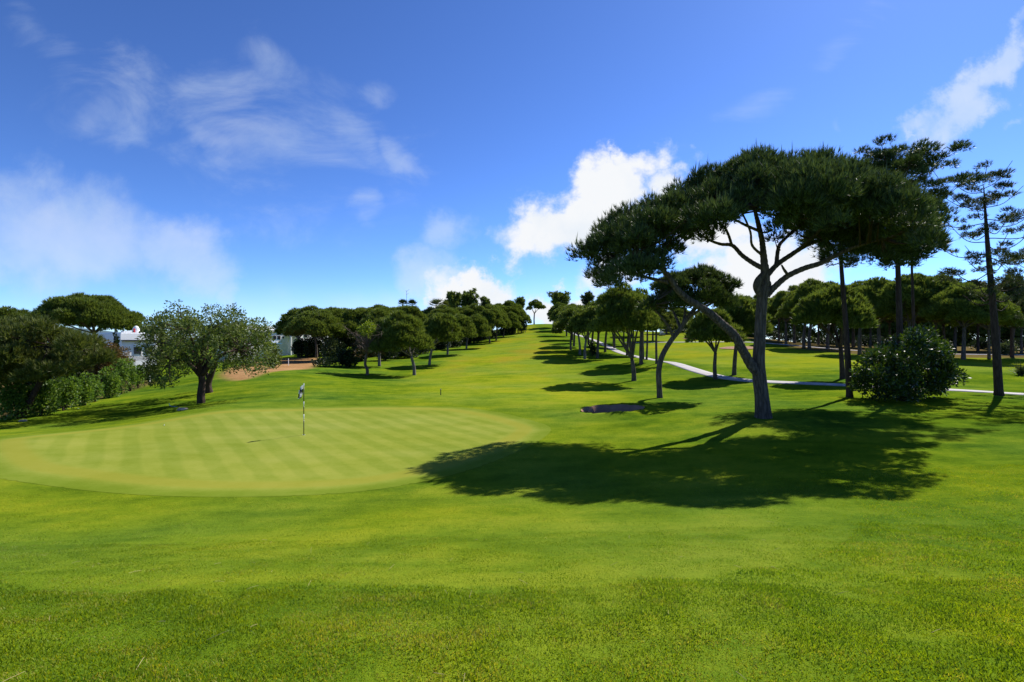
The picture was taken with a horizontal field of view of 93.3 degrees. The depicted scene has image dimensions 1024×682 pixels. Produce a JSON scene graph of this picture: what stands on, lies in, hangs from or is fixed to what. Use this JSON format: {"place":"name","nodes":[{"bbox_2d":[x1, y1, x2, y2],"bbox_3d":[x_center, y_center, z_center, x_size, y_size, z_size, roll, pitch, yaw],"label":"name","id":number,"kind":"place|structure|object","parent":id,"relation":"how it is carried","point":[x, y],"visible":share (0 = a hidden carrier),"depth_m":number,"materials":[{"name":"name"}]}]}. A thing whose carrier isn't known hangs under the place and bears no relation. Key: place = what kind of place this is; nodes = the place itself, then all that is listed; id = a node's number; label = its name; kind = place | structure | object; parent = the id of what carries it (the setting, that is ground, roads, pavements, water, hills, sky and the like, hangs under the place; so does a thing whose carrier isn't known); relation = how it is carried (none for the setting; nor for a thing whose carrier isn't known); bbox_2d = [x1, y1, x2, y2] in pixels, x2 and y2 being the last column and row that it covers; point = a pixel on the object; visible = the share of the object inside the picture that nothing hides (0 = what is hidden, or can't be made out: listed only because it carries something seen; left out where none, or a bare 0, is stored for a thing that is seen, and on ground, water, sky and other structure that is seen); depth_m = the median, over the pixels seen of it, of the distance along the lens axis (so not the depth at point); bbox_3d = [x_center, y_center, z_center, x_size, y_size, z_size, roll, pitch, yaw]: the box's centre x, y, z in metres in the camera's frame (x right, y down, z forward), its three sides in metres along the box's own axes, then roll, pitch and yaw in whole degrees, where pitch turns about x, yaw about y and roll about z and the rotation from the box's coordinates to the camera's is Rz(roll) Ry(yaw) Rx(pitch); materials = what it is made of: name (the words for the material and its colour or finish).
{"place":"outdoors","nodes":[
{"label":"outdoors","id":0,"kind":"place"},
{"bbox_2d":[0,324,1023,681],"bbox_3d":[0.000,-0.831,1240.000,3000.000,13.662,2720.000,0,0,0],"label":"ground","id":1,"kind":"structure","parent":0,"point":[694,428],"depth_m":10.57,"materials":[{"name":"green plant"}]},
{"bbox_2d":[0,305,30,320],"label":"stone pine","id":2,"kind":"object","parent":1,"relation":"on","point":[10,311],"visible":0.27,"depth_m":75.13,"materials":[{"name":"green plant"}]},
{"bbox_2d":[0,378,39,420],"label":"hedge shrub","id":3,"kind":"object","parent":1,"relation":"on","point":[13,397],"visible":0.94,"depth_m":30.59,"materials":[{"name":"green plant"}]},
{"bbox_2d":[25,378,64,416],"bbox_3d":[-31.662,3.886,32.525,2.352,2.875,2.945,0,0,0],"label":"hedge shrub","id":4,"kind":"object","parent":1,"relation":"on","point":[48,398],"visible":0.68,"depth_m":32.39,"materials":[{"name":"green plant"}]},
{"bbox_2d":[0,314,118,418],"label":"leaning pine","id":5,"kind":"object","parent":1,"relation":"on","point":[63,353],"visible":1,"depth_m":28.93,"materials":[{"name":"green plant"}]},
{"bbox_2d":[46,371,83,410],"bbox_3d":[-32.445,3.709,35.017,2.214,3.129,1.856,0,0,-45],"label":"hedge shrub","id":6,"kind":"object","parent":1,"relation":"on","point":[69,395],"visible":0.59,"depth_m":35.06,"materials":[{"name":"green plant"}]},
{"bbox_2d":[71,372,97,405],"bbox_3d":[-33.215,3.806,37.531,1.757,2.864,1.871,0,0,0],"label":"hedge shrub","id":7,"kind":"object","parent":1,"relation":"on","point":[86,395],"visible":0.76,"depth_m":37.39,"materials":[{"name":"green plant"}]},
{"bbox_2d":[25,292,144,333],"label":"stone pine","id":8,"kind":"object","parent":1,"relation":"on","point":[101,312],"visible":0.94,"depth_m":66.94,"materials":[{"name":"green plant"}]},
{"bbox_2d":[90,374,104,401],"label":"hedge shrub","id":9,"kind":"object","parent":1,"relation":"on","point":[99,389],"visible":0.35,"depth_m":39.45,"materials":[{"name":"green plant"}]},
{"bbox_2d":[81,338,123,382],"bbox_3d":[-39.686,2.443,47.060,3.410,5.590,3.208,0,0,0],"label":"rusty shrub","id":10,"kind":"object","parent":1,"relation":"on","point":[99,367],"visible":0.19,"depth_m":46.72,"materials":[{"name":"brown plant"}]},
{"bbox_2d":[97,364,123,398],"bbox_3d":[-34.935,3.623,42.032,1.612,3.224,2.039,0,0,-13],"label":"hedge shrub","id":11,"kind":"object","parent":1,"relation":"on","point":[113,381],"visible":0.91,"depth_m":41.81,"materials":[{"name":"green plant"}]},
{"bbox_2d":[112,358,131,393],"bbox_3d":[-36.410,3.320,44.998,1.587,3.649,1.809,0,0,0],"label":"hedge shrub","id":12,"kind":"object","parent":1,"relation":"on","point":[123,372],"visible":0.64,"depth_m":45.00,"materials":[{"name":"green plant"}]},
{"bbox_2d":[98,326,158,370],"bbox_3d":[-49.839,1.169,63.035,5.580,6.293,4.487,0,0,26],"label":"white villa","id":13,"kind":"object","parent":1,"relation":"on","point":[126,339],"visible":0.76,"depth_m":61.33,"materials":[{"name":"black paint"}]},
{"bbox_2d":[121,346,135,381],"bbox_3d":[-44.259,2.804,54.927,2.398,4.587,2.181,0,0,0],"label":"rusty shrub","id":14,"kind":"object","parent":1,"relation":"on","point":[125,354],"visible":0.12,"depth_m":54.94,"materials":[{"name":"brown plant"}]},
{"bbox_2d":[124,358,139,390],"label":"hedge shrub","id":15,"kind":"object","parent":1,"relation":"on","point":[133,376],"visible":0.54,"depth_m":46.99,"materials":[{"name":"green plant"}]},
{"bbox_2d":[132,364,145,387],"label":"hedge shrub","id":16,"kind":"object","parent":1,"relation":"on","point":[138,381],"visible":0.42,"depth_m":49.42,"materials":[{"name":"green plant"}]},
{"bbox_2d":[151,324,257,392],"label":"carob tree","id":17,"kind":"object","parent":1,"relation":"on","point":[209,379],"visible":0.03,"depth_m":39.83,"materials":[{"name":"green plant"}]},
{"bbox_2d":[133,299,279,403],"bbox_3d":[-22.034,0.844,34.569,12.381,7.831,8.965,0,0,0],"label":"carob tree","id":18,"kind":"object","parent":1,"relation":"on","point":[201,364],"visible":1,"depth_m":33.26,"materials":[{"name":"green plant"}]},
{"bbox_2d":[210,325,300,360],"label":"white villa","id":19,"kind":"object","parent":1,"relation":"on","point":[284,344],"visible":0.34,"depth_m":105.97,"materials":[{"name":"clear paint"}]},
{"bbox_2d":[263,343,282,367],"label":"dark shrub","id":20,"kind":"object","parent":1,"relation":"on","point":[275,350],"visible":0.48,"depth_m":59.83,"materials":[{"name":"green plant"}]},
{"bbox_2d":[0,406,550,496],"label":"putting green","id":21,"kind":"object","parent":1,"relation":"on","point":[250,452],"visible":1,"depth_m":17.65,"materials":[{"name":"green plant"}]},
{"bbox_2d":[298,383,304,434],"bbox_3d":[-8.959,2.950,20.600,0.280,2.297,0.107,0,0,0],"label":"golf flagstick","id":22,"kind":"object","parent":21,"relation":"on","point":[301,391],"visible":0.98,"depth_m":20.59,"materials":[{"name":"white paint"}]},
{"bbox_2d":[272,307,302,339],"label":"stone pine","id":23,"kind":"object","parent":1,"relation":"on","point":[282,322],"visible":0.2,"depth_m":96.06,"materials":[{"name":"green plant"}]},
{"bbox_2d":[291,338,307,357],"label":"dark shrub","id":24,"kind":"object","parent":1,"relation":"on","point":[297,346],"visible":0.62,"depth_m":91.14,"materials":[{"name":"green plant"}]},
{"bbox_2d":[282,305,332,357],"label":"stone pine","id":25,"kind":"object","parent":1,"relation":"on","point":[314,308],"visible":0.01,"depth_m":86.73,"materials":[{"name":"green plant"}]},
{"bbox_2d":[303,334,323,357],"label":"dark shrub","id":26,"kind":"object","parent":1,"relation":"on","point":[309,349],"visible":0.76,"depth_m":89.07,"materials":[{"name":"green plant"}]},
{"bbox_2d":[282,309,350,341],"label":"stone pine","id":27,"kind":"object","parent":1,"relation":"on","point":[321,323],"visible":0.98,"depth_m":75.25,"materials":[{"name":"green plant"}]},
{"bbox_2d":[311,356,339,366],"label":"dark shrub","id":28,"kind":"object","parent":1,"relation":"on","point":[327,361],"visible":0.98,"depth_m":63.73,"materials":[{"name":"green plant"}]},
{"bbox_2d":[320,332,338,358],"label":"dark shrub","id":29,"kind":"object","parent":1,"relation":"on","point":[329,349],"visible":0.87,"depth_m":75.52,"materials":[{"name":"green plant"}]},
{"bbox_2d":[324,306,357,338],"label":"stone pine","id":30,"kind":"object","parent":1,"relation":"on","point":[337,312],"visible":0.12,"depth_m":95.69,"materials":[{"name":"green plant"}]},
{"bbox_2d":[335,348,359,367],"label":"dark shrub","id":31,"kind":"object","parent":1,"relation":"on","point":[346,358],"visible":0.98,"depth_m":65.30,"materials":[{"name":"green plant"}]},
{"bbox_2d":[338,336,362,348],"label":"dark shrub","id":32,"kind":"object","parent":1,"relation":"on","point":[349,341],"visible":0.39,"depth_m":94.92,"materials":[{"name":"green plant"}]},
{"bbox_2d":[333,307,374,345],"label":"stone pine","id":33,"kind":"object","parent":1,"relation":"on","point":[352,317],"visible":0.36,"depth_m":80.24,"materials":[{"name":"green plant"}]},
{"bbox_2d":[337,319,384,374],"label":"stone pine","id":34,"kind":"object","parent":1,"relation":"on","point":[366,329],"visible":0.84,"depth_m":56.66,"materials":[{"name":"green plant"}]},
{"bbox_2d":[356,307,389,365],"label":"stone pine","id":35,"kind":"object","parent":1,"relation":"on","point":[378,315],"visible":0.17,"depth_m":69.24,"materials":[{"name":"green plant"}]},
{"bbox_2d":[364,304,398,316],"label":"stone pine","id":36,"kind":"object","parent":1,"relation":"on","point":[385,308],"visible":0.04,"depth_m":91.30,"materials":[{"name":"green plant"}]},
{"bbox_2d":[374,350,397,360],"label":"dark shrub","id":37,"kind":"object","parent":1,"relation":"on","point":[389,355],"visible":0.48,"depth_m":79.43,"materials":[{"name":"green plant"}]},
{"bbox_2d":[368,309,435,374],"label":"stone pine","id":38,"kind":"object","parent":1,"relation":"on","point":[403,330],"visible":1,"depth_m":55.97,"materials":[{"name":"green plant"}]},
{"bbox_2d":[398,347,419,357],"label":"dark shrub","id":39,"kind":"object","parent":1,"relation":"on","point":[404,355],"visible":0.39,"depth_m":83.47,"materials":[{"name":"green plant"}]},
{"bbox_2d":[393,305,428,326],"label":"stone pine","id":40,"kind":"object","parent":1,"relation":"on","point":[416,312],"visible":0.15,"depth_m":97.88,"materials":[{"name":"green plant"}]},
{"bbox_2d":[425,304,459,321],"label":"stone pine","id":41,"kind":"object","parent":1,"relation":"on","point":[444,308],"visible":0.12,"depth_m":109.80,"materials":[{"name":"green plant"}]},
{"bbox_2d":[423,312,463,364],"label":"stone pine","id":42,"kind":"object","parent":1,"relation":"on","point":[442,327],"visible":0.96,"depth_m":70.23,"materials":[{"name":"green plant"}]},
{"bbox_2d":[435,338,451,349],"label":"dark shrub","id":43,"kind":"object","parent":1,"relation":"on","point":[441,345],"visible":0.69,"depth_m":102.93,"materials":[{"name":"green plant"}]},
{"bbox_2d":[443,291,461,308],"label":"maritime pine","id":44,"kind":"object","parent":1,"relation":"on","point":[454,300],"visible":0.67,"depth_m":138.86,"materials":[{"name":"green plant"}]},
{"bbox_2d":[446,314,477,353],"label":"stone pine","id":45,"kind":"object","parent":1,"relation":"on","point":[468,329],"visible":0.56,"depth_m":86.64,"materials":[{"name":"green plant"}]},
{"bbox_2d":[460,288,479,306],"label":"maritime pine","id":46,"kind":"object","parent":1,"relation":"on","point":[468,298],"visible":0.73,"depth_m":143.25,"materials":[{"name":"green plant"}]},
{"bbox_2d":[462,303,485,314],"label":"stone pine","id":47,"kind":"object","parent":1,"relation":"on","point":[474,308],"visible":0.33,"depth_m":126.05,"materials":[{"name":"green plant"}]},
{"bbox_2d":[464,314,492,348],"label":"stone pine","id":48,"kind":"object","parent":1,"relation":"on","point":[482,327],"visible":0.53,"depth_m":103.18,"materials":[{"name":"green plant"}]},
{"bbox_2d":[3,520,968,681],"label":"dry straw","id":49,"kind":"object","parent":1,"relation":"on","point":[446,592],"visible":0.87,"depth_m":3.85,"materials":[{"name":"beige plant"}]},
{"bbox_2d":[480,308,505,342],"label":"stone pine","id":50,"kind":"object","parent":1,"relation":"on","point":[493,317],"visible":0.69,"depth_m":123.41,"materials":[{"name":"green plant"}]},
{"bbox_2d":[495,310,511,339],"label":"stone pine","id":51,"kind":"object","parent":1,"relation":"on","point":[506,319],"visible":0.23,"depth_m":132.79,"materials":[{"name":"green plant"}]},
{"bbox_2d":[503,311,522,336],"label":"stone pine","id":52,"kind":"object","parent":1,"relation":"on","point":[514,319],"visible":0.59,"depth_m":146.60,"materials":[{"name":"green plant"}]},
{"bbox_2d":[503,299,531,323],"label":"stone pine","id":53,"kind":"object","parent":1,"relation":"on","point":[517,309],"visible":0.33,"depth_m":160.00,"materials":[{"name":"green plant"}]},
{"bbox_2d":[525,299,545,323],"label":"stone pine","id":54,"kind":"object","parent":1,"relation":"on","point":[534,303],"visible":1,"depth_m":204.42,"materials":[{"name":"green plant"}]},
{"bbox_2d":[547,302,565,318],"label":"stone pine","id":55,"kind":"object","parent":1,"relation":"on","point":[551,310],"visible":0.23,"depth_m":163.63,"materials":[{"name":"green plant"}]},
{"bbox_2d":[549,306,566,335],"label":"stone pine","id":56,"kind":"object","parent":1,"relation":"on","point":[555,313],"visible":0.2,"depth_m":141.09,"materials":[{"name":"green plant"}]},
{"bbox_2d":[547,290,570,305],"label":"maritime pine","id":57,"kind":"object","parent":1,"relation":"on","point":[560,297],"visible":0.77,"depth_m":179.89,"materials":[{"name":"green plant"}]},
{"bbox_2d":[551,311,582,349],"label":"stone pine","id":58,"kind":"object","parent":1,"relation":"on","point":[558,330],"visible":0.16,"depth_m":89.82,"materials":[{"name":"green plant"}]},
{"bbox_2d":[553,306,583,354],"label":"stone pine","id":59,"kind":"object","parent":1,"relation":"on","point":[566,315],"visible":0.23,"depth_m":81.56,"materials":[{"name":"green plant"}]},
{"bbox_2d":[579,291,595,343],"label":"maritime pine","id":60,"kind":"object","parent":1,"relation":"on","point":[587,298],"visible":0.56,"depth_m":111.55,"materials":[{"name":"green plant"}]},
{"bbox_2d":[565,304,612,358],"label":"stone pine","id":61,"kind":"object","parent":1,"relation":"on","point":[579,322],"visible":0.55,"depth_m":73.39,"materials":[{"name":"green plant"}]},
{"bbox_2d":[586,340,595,355],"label":"dark shrub","id":62,"kind":"object","parent":1,"relation":"on","point":[592,348],"visible":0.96,"depth_m":78.84,"materials":[{"name":"green plant"}]},
{"bbox_2d":[589,301,617,357],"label":"stone pine","id":63,"kind":"object","parent":1,"relation":"on","point":[598,335],"visible":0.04,"depth_m":75.82,"materials":[{"name":"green plant"}]},
{"bbox_2d":[581,404,644,412],"bbox_3d":[5.593,3.953,27.055,3.618,0.610,3.109,0,0,0],"label":"sand bunker","id":64,"kind":"object","parent":1,"relation":"in","point":[604,408],"visible":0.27,"depth_m":28.23},
{"bbox_2d":[586,282,664,380],"bbox_3d":[10.419,-0.813,46.208,7.375,9.853,7.819,0,0,0],"label":"stone pine","id":65,"kind":"object","parent":1,"relation":"on","point":[615,309],"visible":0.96,"depth_m":44.33,"materials":[{"name":"green plant"}]},
{"bbox_2d":[635,286,661,364],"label":"stone pine","id":66,"kind":"object","parent":1,"relation":"on","point":[644,291],"visible":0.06,"depth_m":59.82,"materials":[{"name":"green plant"}]},
{"bbox_2d":[644,305,677,363],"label":"stone pine","id":67,"kind":"object","parent":1,"relation":"on","point":[667,316],"visible":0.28,"depth_m":57.25,"materials":[{"name":"green plant"}]},
{"bbox_2d":[636,263,744,397],"bbox_3d":[12.398,-0.612,32.892,5.539,9.692,7.863,0,0,43],"label":"stone pine","id":68,"kind":"object","parent":1,"relation":"on","point":[713,286],"visible":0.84,"depth_m":31.98,"materials":[{"name":"green plant"}]},
{"bbox_2d":[683,307,748,378],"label":"stone pine","id":69,"kind":"object","parent":1,"relation":"on","point":[703,327],"visible":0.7,"depth_m":43.87,"materials":[{"name":"green plant"}]},
{"bbox_2d":[713,293,774,374],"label":"stone pine","id":70,"kind":"object","parent":1,"relation":"on","point":[743,315],"visible":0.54,"depth_m":46.30,"materials":[{"name":"green plant"}]},
{"bbox_2d":[564,142,960,418],"bbox_3d":[11.236,-2.578,20.544,18.002,12.571,10.837,0,0,0],"label":"stone pine","id":71,"kind":"object","parent":1,"relation":"on","point":[855,206],"visible":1,"depth_m":18.94,"materials":[{"name":"green plant"}]},
{"bbox_2d":[767,290,791,343],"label":"stone pine","id":72,"kind":"object","parent":1,"relation":"on","point":[778,299],"visible":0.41,"depth_m":97.66,"materials":[{"name":"green plant"}]},
{"bbox_2d":[768,284,796,343],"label":"stone pine","id":73,"kind":"object","parent":1,"relation":"on","point":[792,287],"visible":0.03,"depth_m":103.75,"materials":[{"name":"green plant"}]},
{"bbox_2d":[775,282,807,347],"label":"stone pine","id":74,"kind":"object","parent":1,"relation":"on","point":[782,310],"visible":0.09,"depth_m":88.07,"materials":[{"name":"green plant"}]},
{"bbox_2d":[780,330,807,341],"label":"wood shrub","id":75,"kind":"object","parent":1,"relation":"on","point":[790,336],"visible":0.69,"depth_m":137.39,"materials":[{"name":"green plant"}]},
{"bbox_2d":[784,278,830,348],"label":"stone pine","id":76,"kind":"object","parent":1,"relation":"on","point":[802,290],"visible":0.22,"depth_m":84.70,"materials":[{"name":"green plant"}]},
{"bbox_2d":[811,335,835,345],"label":"wood shrub","id":77,"kind":"object","parent":1,"relation":"on","point":[823,340],"visible":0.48,"depth_m":124.83,"materials":[{"name":"green plant"}]},
{"bbox_2d":[790,222,871,397],"bbox_3d":[20.381,-3.162,29.883,7.252,14.011,5.784,0,0,0],"label":"maritime pine","id":78,"kind":"object","parent":1,"relation":"on","point":[853,260],"visible":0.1,"depth_m":29.89,"materials":[{"name":"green plant"}]},
{"bbox_2d":[790,282,879,378],"bbox_3d":[27.990,-0.770,42.033,6.658,8.774,6.667,0,0,38],"label":"stone pine","id":79,"kind":"object","parent":1,"relation":"on","point":[818,306],"visible":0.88,"depth_m":40.77,"materials":[{"name":"green plant"}]},
{"bbox_2d":[659,319,1023,345],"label":"wood","id":80,"kind":"object","parent":1,"relation":"on","point":[972,330],"visible":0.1,"depth_m":136.19,"materials":[{"name":"green plant"}]},
{"bbox_2d":[855,334,884,346],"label":"wood shrub","id":81,"kind":"object","parent":1,"relation":"on","point":[865,338],"visible":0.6,"depth_m":117.32,"materials":[{"name":"green plant"}]},
{"bbox_2d":[849,279,895,354],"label":"stone pine","id":82,"kind":"object","parent":1,"relation":"on","point":[853,285],"visible":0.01,"depth_m":71.83,"materials":[{"name":"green plant"}]},
{"bbox_2d":[853,276,921,345],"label":"stone pine","id":83,"kind":"object","parent":1,"relation":"on","point":[871,286],"visible":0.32,"depth_m":68.34,"materials":[{"name":"green plant"}]},
{"bbox_2d":[870,272,944,327],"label":"stone pine","id":84,"kind":"object","parent":1,"relation":"on","point":[924,292],"visible":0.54,"depth_m":64.34,"materials":[{"name":"green plant"}]},
{"bbox_2d":[847,323,971,403],"bbox_3d":[23.726,1.360,29.085,9.894,4.991,4.923,0,0,-29],"label":"round bush","id":85,"kind":"object","parent":1,"relation":"on","point":[929,354],"visible":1,"depth_m":27.24,"materials":[{"name":"green plant"}]},
{"bbox_2d":[911,254,930,366],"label":"maritime pine","id":86,"kind":"object","parent":1,"relation":"on","point":[912,300],"visible":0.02,"depth_m":36.93,"materials":[{"name":"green plant"}]},
{"bbox_2d":[853,132,995,399],"bbox_3d":[23.773,-4.259,29.623,6.469,16.336,7.074,0,0,-12],"label":"maritime pine","id":87,"kind":"object","parent":1,"relation":"on","point":[910,163],"visible":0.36,"depth_m":28.17,"materials":[{"name":"green plant"}]},
{"bbox_2d":[891,273,964,332],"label":"stone pine","id":88,"kind":"object","parent":1,"relation":"on","point":[947,283],"visible":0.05,"depth_m":64.25,"materials":[{"name":"green plant"}]},
{"bbox_2d":[925,318,960,350],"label":"stone pine","id":89,"kind":"object","parent":1,"relation":"on","point":[955,333],"visible":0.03,"depth_m":85.75,"materials":[{"name":"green plant"}]},
{"bbox_2d":[916,282,1020,359],"bbox_3d":[56.751,-2.431,59.635,9.874,10.146,9.775,0,0,0],"label":"stone pine","id":90,"kind":"object","parent":1,"relation":"on","point":[953,304],"visible":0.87,"depth_m":58.53,"materials":[{"name":"green plant"}]},
{"bbox_2d":[930,159,1023,395],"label":"maritime pine","id":91,"kind":"object","parent":1,"relation":"on","point":[983,202],"visible":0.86,"depth_m":30.84,"materials":[{"name":"green plant"}]},
{"bbox_2d":[967,278,986,351],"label":"tree","id":92,"kind":"object","parent":1,"relation":"on","point":[977,331],"visible":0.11,"depth_m":83.83,"materials":[{"name":"green plant"}]},
{"bbox_2d":[966,337,991,348],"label":"wood shrub","id":93,"kind":"object","parent":1,"relation":"on","point":[983,344],"visible":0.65,"depth_m":97.58,"materials":[{"name":"green plant"}]},
{"bbox_2d":[950,292,1023,358],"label":"stone pine","id":94,"kind":"object","parent":1,"relation":"on","point":[1015,321],"visible":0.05,"depth_m":61.90,"materials":[{"name":"green plant"}]},
{"bbox_2d":[970,246,1023,318],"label":"maritime pine","id":95,"kind":"object","parent":1,"relation":"on","point":[1011,271],"visible":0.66,"depth_m":36.84,"materials":[{"name":"green plant"}]},
{"bbox_2d":[996,275,1023,356],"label":"tree","id":96,"kind":"object","parent":1,"relation":"on","point":[1014,299],"visible":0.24,"depth_m":65.36,"materials":[{"name":"green plant"}]},
{"bbox_2d":[1000,340,1020,354],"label":"wood shrub","id":97,"kind":"object","parent":1,"relation":"on","point":[1005,348],"visible":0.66,"depth_m":71.60,"materials":[{"name":"green plant"}]},
{"bbox_2d":[1007,360,1023,375],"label":"spiky plant","id":98,"kind":"object","parent":1,"relation":"on","point":[1019,370],"visible":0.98,"depth_m":43.98,"materials":[{"name":"green plant"}]},
{"bbox_2d":[0,0,1023,341],"label":"sky","id":99,"kind":"structure","parent":0,"point":[268,158],"materials":[{"name":"blue"}]},
{"bbox_2d":[564,330,1023,394],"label":"path","id":100,"kind":"structure","parent":0,"point":[694,369],"depth_m":44.91,"materials":[{"name":"concrete"}]},
{"bbox_2d":[625,342,1023,354],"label":"path","id":101,"kind":"structure","parent":0,"point":[826,348],"depth_m":89.96,"materials":[{"name":"concrete"}]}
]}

